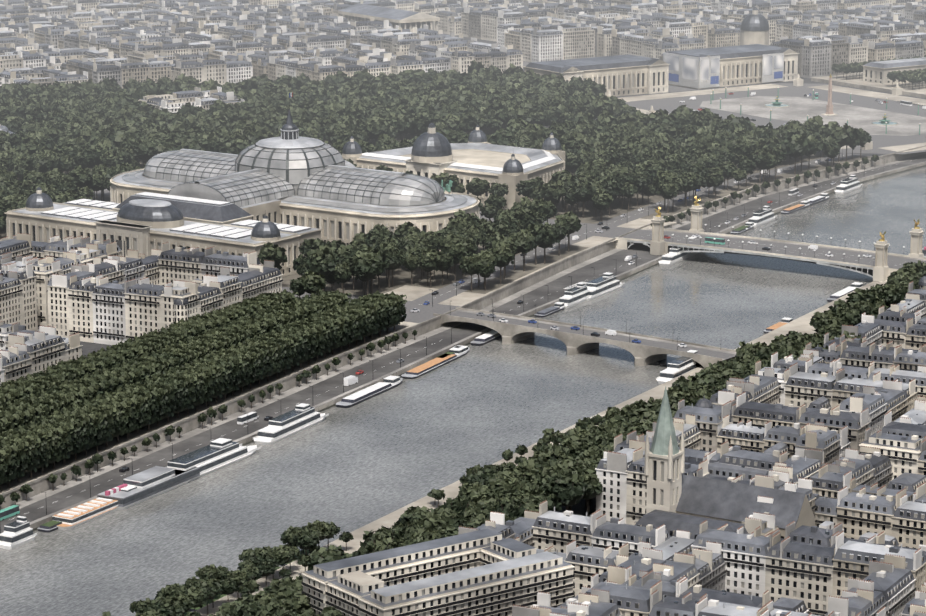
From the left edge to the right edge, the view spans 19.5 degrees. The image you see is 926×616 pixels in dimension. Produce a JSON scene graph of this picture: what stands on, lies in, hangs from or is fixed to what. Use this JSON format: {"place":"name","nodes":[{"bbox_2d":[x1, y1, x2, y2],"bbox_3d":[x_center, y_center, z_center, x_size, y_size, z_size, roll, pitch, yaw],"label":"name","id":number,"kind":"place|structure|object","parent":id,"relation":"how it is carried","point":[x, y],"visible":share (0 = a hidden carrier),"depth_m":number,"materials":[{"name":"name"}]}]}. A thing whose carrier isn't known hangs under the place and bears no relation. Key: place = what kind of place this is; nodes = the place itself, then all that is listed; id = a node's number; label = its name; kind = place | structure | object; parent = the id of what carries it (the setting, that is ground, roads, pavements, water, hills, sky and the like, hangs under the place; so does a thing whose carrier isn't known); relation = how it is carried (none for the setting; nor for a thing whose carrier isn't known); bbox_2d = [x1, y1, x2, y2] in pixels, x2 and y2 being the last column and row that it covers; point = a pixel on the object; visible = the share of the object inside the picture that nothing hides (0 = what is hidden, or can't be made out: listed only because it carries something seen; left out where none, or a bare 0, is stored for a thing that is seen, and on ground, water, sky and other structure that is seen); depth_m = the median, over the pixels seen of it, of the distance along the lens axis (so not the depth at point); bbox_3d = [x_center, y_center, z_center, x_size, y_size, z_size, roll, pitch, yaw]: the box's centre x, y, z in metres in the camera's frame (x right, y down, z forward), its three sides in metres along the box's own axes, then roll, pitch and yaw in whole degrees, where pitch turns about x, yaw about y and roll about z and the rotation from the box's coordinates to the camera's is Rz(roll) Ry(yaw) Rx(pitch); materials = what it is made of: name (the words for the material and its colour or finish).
{"place":"outdoors","nodes":[
{"label":"outdoors","id":0,"kind":"place"},
{"bbox_2d":[0,0,523,88],"bbox_3d":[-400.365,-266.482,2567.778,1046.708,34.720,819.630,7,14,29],"label":"buildings","id":1,"kind":"structure","parent":0,"point":[121,42],"depth_m":2357.30,"materials":[{"name":"stone"}]},
{"bbox_2d":[0,127,886,521],"bbox_3d":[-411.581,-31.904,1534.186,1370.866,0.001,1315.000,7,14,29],"label":"park ground","id":2,"kind":"structure","parent":0,"point":[402,275],"depth_m":1463.48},
{"bbox_2d":[0,124,15,133],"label":"building","id":3,"kind":"structure","parent":2,"relation":"on","point":[4,128],"depth_m":1887.34,"materials":[{"name":"stone"}]},
{"bbox_2d":[4,187,322,276],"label":"museum building","id":4,"kind":"structure","parent":2,"relation":"on","point":[145,223],"depth_m":1496.22,"materials":[{"name":"stone"}]},
{"bbox_2d":[138,86,244,112],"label":"avenue gabriel buildings","id":5,"kind":"structure","parent":2,"relation":"on","point":[173,102],"depth_m":2025.37,"materials":[{"name":"stone"}]},
{"bbox_2d":[0,289,406,486],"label":"tree rows","id":6,"kind":"object","parent":2,"relation":"on","point":[61,410],"visible":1,"depth_m":1184.00,"materials":[{"name":"green plant"}]},
{"bbox_2d":[110,92,479,250],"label":"glass-roofed exhibition hall","id":7,"kind":"structure","parent":2,"relation":"on","point":[290,176],"depth_m":1564.54,"materials":[{"name":"glass"}]},
{"bbox_2d":[0,138,786,297],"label":"park trees","id":8,"kind":"object","parent":2,"relation":"on","point":[604,176],"visible":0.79,"depth_m":1637.80,"materials":[{"name":"green plant"}]},
{"bbox_2d":[0,60,871,174],"bbox_3d":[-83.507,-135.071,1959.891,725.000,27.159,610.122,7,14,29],"label":"park trees","id":9,"kind":"object","parent":2,"relation":"on","point":[338,108],"visible":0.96,"depth_m":1942.74,"materials":[{"name":"green plant"}]},
{"bbox_2d":[341,123,564,209],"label":"palace","id":10,"kind":"structure","parent":2,"relation":"on","point":[430,152],"depth_m":1714.14,"materials":[{"name":"limestone"},{"name":"pale zinc"},{"name":"slate"}]},
{"bbox_2d":[209,260,925,615],"bbox_3d":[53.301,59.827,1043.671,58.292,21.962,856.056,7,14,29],"label":"riverside trees","id":11,"kind":"object","parent":2,"relation":"on","point":[557,476],"visible":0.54,"depth_m":1001.49,"materials":[{"name":"green plant"}]},
{"bbox_2d":[0,61,925,615],"bbox_3d":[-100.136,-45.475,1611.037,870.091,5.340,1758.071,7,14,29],"label":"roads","id":12,"kind":"structure","parent":0,"point":[864,109],"depth_m":1624.23,"materials":[{"name":"grey asphalt"}]},
{"bbox_2d":[0,158,835,520],"bbox_3d":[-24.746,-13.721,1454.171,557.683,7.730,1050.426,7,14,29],"label":"quay vehicles","id":13,"kind":"object","parent":12,"relation":"on","point":[242,420],"visible":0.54,"depth_m":1371.50,"materials":[{"name":"white paint"}]},
{"bbox_2d":[10,103,921,519],"bbox_3d":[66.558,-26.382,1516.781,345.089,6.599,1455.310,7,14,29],"label":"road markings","id":14,"kind":"object","parent":12,"relation":"on","point":[574,285],"visible":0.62,"depth_m":1462.61,"materials":[{"name":"paint"}]},
{"bbox_2d":[606,74,920,149],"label":"concorde fountain statues","id":15,"kind":"object","parent":12,"relation":"on","point":[896,90],"visible":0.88,"depth_m":2139.36,"materials":[{"name":"stone"}]},
{"bbox_2d":[679,92,925,124],"bbox_3d":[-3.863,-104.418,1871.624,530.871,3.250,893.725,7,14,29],"label":"vehicles","id":16,"kind":"object","parent":12,"relation":"on","point":[907,103],"visible":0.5,"depth_m":2167.28,"materials":[{"name":"white paint"}]},
{"bbox_2d":[821,74,837,115],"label":"obelisk","id":17,"kind":"object","parent":12,"relation":"on","point":[829,109],"visible":1,"depth_m":2092.40,"materials":[{"name":"stone"}]},
{"bbox_2d":[0,34,925,610],"bbox_3d":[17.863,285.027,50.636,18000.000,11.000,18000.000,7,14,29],"label":"ground","id":18,"kind":"structure","parent":0,"point":[376,368],"depth_m":1305.12,"materials":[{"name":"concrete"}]},
{"bbox_2d":[0,233,121,386],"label":"apartment buildings","id":19,"kind":"structure","parent":18,"relation":"on","point":[28,267],"depth_m":1318.35,"materials":[{"name":"stone"}]},
{"bbox_2d":[46,242,282,344],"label":"cours albert buildings","id":20,"kind":"structure","parent":18,"relation":"on","point":[113,300],"depth_m":1305.42,"materials":[{"name":"stone"}]},
{"bbox_2d":[338,3,439,30],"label":"la madeleine","id":21,"kind":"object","parent":18,"relation":"on","point":[402,19],"visible":0.4,"depth_m":2570.10,"materials":[{"name":"stone"}]},
{"bbox_2d":[0,153,842,533],"bbox_3d":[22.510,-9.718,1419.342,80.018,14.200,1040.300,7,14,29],"label":"street lamps","id":22,"kind":"object","parent":18,"relation":"on","point":[456,295],"visible":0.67,"depth_m":1410.31,"materials":[{"name":"black metal"}]},
{"bbox_2d":[301,528,574,615],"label":"courtyard building","id":23,"kind":"structure","parent":18,"relation":"on","point":[486,572],"depth_m":853.71,"materials":[{"name":"stone"}]},
{"bbox_2d":[0,154,878,615],"bbox_3d":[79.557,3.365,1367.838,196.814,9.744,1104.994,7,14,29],"label":"young trees","id":24,"kind":"object","parent":18,"relation":"on","point":[252,586],"visible":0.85,"depth_m":1121.85,"materials":[{"name":"green plant"}]},
{"bbox_2d":[209,0,704,61],"bbox_3d":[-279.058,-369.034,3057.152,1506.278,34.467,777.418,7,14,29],"label":"buildings","id":25,"kind":"structure","parent":18,"relation":"on","point":[533,35],"depth_m":2477.58,"materials":[{"name":"stone"}]},
{"bbox_2d":[0,166,925,615],"bbox_3d":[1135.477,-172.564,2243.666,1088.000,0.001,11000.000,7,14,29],"label":"river","id":26,"kind":"structure","parent":18,"relation":"in","point":[366,462],"depth_m":1178.88,"materials":[{"name":"grey liquid"}]},
{"bbox_2d":[181,550,308,615],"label":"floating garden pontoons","id":27,"kind":"object","parent":26,"relation":"on","point":[217,597],"visible":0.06,"depth_m":938.88,"materials":[{"name":"plant"}]},
{"bbox_2d":[102,519,340,615],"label":"trees","id":28,"kind":"object","parent":27,"relation":"on","point":[178,599],"visible":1,"depth_m":932.84,"materials":[{"name":"green plant"}]},
{"bbox_2d":[0,175,925,548],"bbox_3d":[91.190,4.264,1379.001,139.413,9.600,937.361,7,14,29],"label":"moored boats","id":29,"kind":"object","parent":26,"relation":"on","point":[174,473],"visible":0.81,"depth_m":1155.35,"materials":[{"name":"white paint"},{"name":"glass"},{"name":"dark grey paint"}]},
{"bbox_2d":[0,145,925,495],"bbox_3d":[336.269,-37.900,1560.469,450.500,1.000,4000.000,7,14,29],"label":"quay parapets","id":30,"kind":"object","parent":18,"relation":"on","point":[368,343],"visible":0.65,"depth_m":1280.28,"materials":[{"name":"stone"}]},
{"bbox_2d":[433,307,736,367],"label":"pont des invalides","id":31,"kind":"object","parent":18,"relation":"on","point":[648,349],"visible":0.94,"depth_m":1314.39,"materials":[{"name":"stone"}]},
{"bbox_2d":[450,299,686,350],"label":"vehicles","id":32,"kind":"object","parent":31,"relation":"on","point":[607,332],"visible":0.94,"depth_m":1325.97,"materials":[{"name":"white paint"}]},
{"bbox_2d":[523,54,669,96],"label":"neoclassical building","id":33,"kind":"structure","parent":18,"relation":"on","point":[622,75],"depth_m":2207.77,"materials":[{"name":"stone"}]},
{"bbox_2d":[458,437,822,615],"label":"apartment buildings","id":34,"kind":"structure","parent":18,"relation":"on","point":[612,550],"depth_m":936.35,"materials":[{"name":"stone"}]},
{"bbox_2d":[430,0,925,77],"bbox_3d":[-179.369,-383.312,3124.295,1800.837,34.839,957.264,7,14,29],"label":"buildings","id":35,"kind":"structure","parent":18,"relation":"on","point":[821,47],"depth_m":2540.60,"materials":[{"name":"stone"}]},
{"bbox_2d":[634,387,814,539],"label":"church","id":36,"kind":"structure","parent":18,"relation":"on","point":[676,498],"depth_m":950.23,"materials":[{"name":"limestone"},{"name":"slate"},{"name":"green patinated copper"}]},
{"bbox_2d":[658,44,799,89],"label":"neoclassical building","id":37,"kind":"structure","parent":18,"relation":"on","point":[707,68],"depth_m":2275.70,"materials":[{"name":"stone"}]},
{"bbox_2d":[550,276,925,615],"bbox_3d":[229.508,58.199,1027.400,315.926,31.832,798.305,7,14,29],"label":"buildings","id":38,"kind":"structure","parent":18,"relation":"on","point":[853,410],"depth_m":981.48,"materials":[{"name":"grey stone"}]},
{"bbox_2d":[615,227,925,282],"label":"arch bridge","id":39,"kind":"structure","parent":18,"relation":"on","point":[851,260],"depth_m":1535.32,"materials":[{"name":"stone"}]},
{"bbox_2d":[664,224,904,265],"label":"bridge lamp posts","id":40,"kind":"object","parent":39,"relation":"on","point":[714,241],"visible":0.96,"depth_m":1547.38,"materials":[{"name":"black metal"}]},
{"bbox_2d":[650,196,924,281],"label":"bridge pillars","id":41,"kind":"structure","parent":18,"relation":"on","point":[880,267],"depth_m":1513.37,"materials":[{"name":"beige stone"}]},
{"bbox_2d":[667,0,925,34],"bbox_3d":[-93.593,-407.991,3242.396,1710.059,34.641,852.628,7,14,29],"label":"buildings","id":42,"kind":"structure","parent":18,"relation":"on","point":[823,10],"depth_m":2684.92,"materials":[{"name":"stone"}]},
{"bbox_2d":[811,57,925,97],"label":"museum building","id":43,"kind":"structure","parent":18,"relation":"on","point":[873,75],"depth_m":2267.22,"materials":[{"name":"stone"}]},
{"bbox_2d":[831,55,925,89],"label":"trees","id":44,"kind":"object","parent":18,"relation":"on","point":[918,76],"visible":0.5,"depth_m":2251.51,"materials":[{"name":"green plant"}]},
{"bbox_2d":[836,0,925,20],"bbox_3d":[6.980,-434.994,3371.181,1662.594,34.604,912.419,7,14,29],"label":"buildings","id":45,"kind":"structure","parent":18,"relation":"on","point":[912,9],"depth_m":2732.97,"materials":[{"name":"stone"}]},
{"bbox_2d":[740,7,769,44],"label":"church dome","id":46,"kind":"structure","parent":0,"point":[754,27],"depth_m":2460.67,"materials":[{"name":"stone"}]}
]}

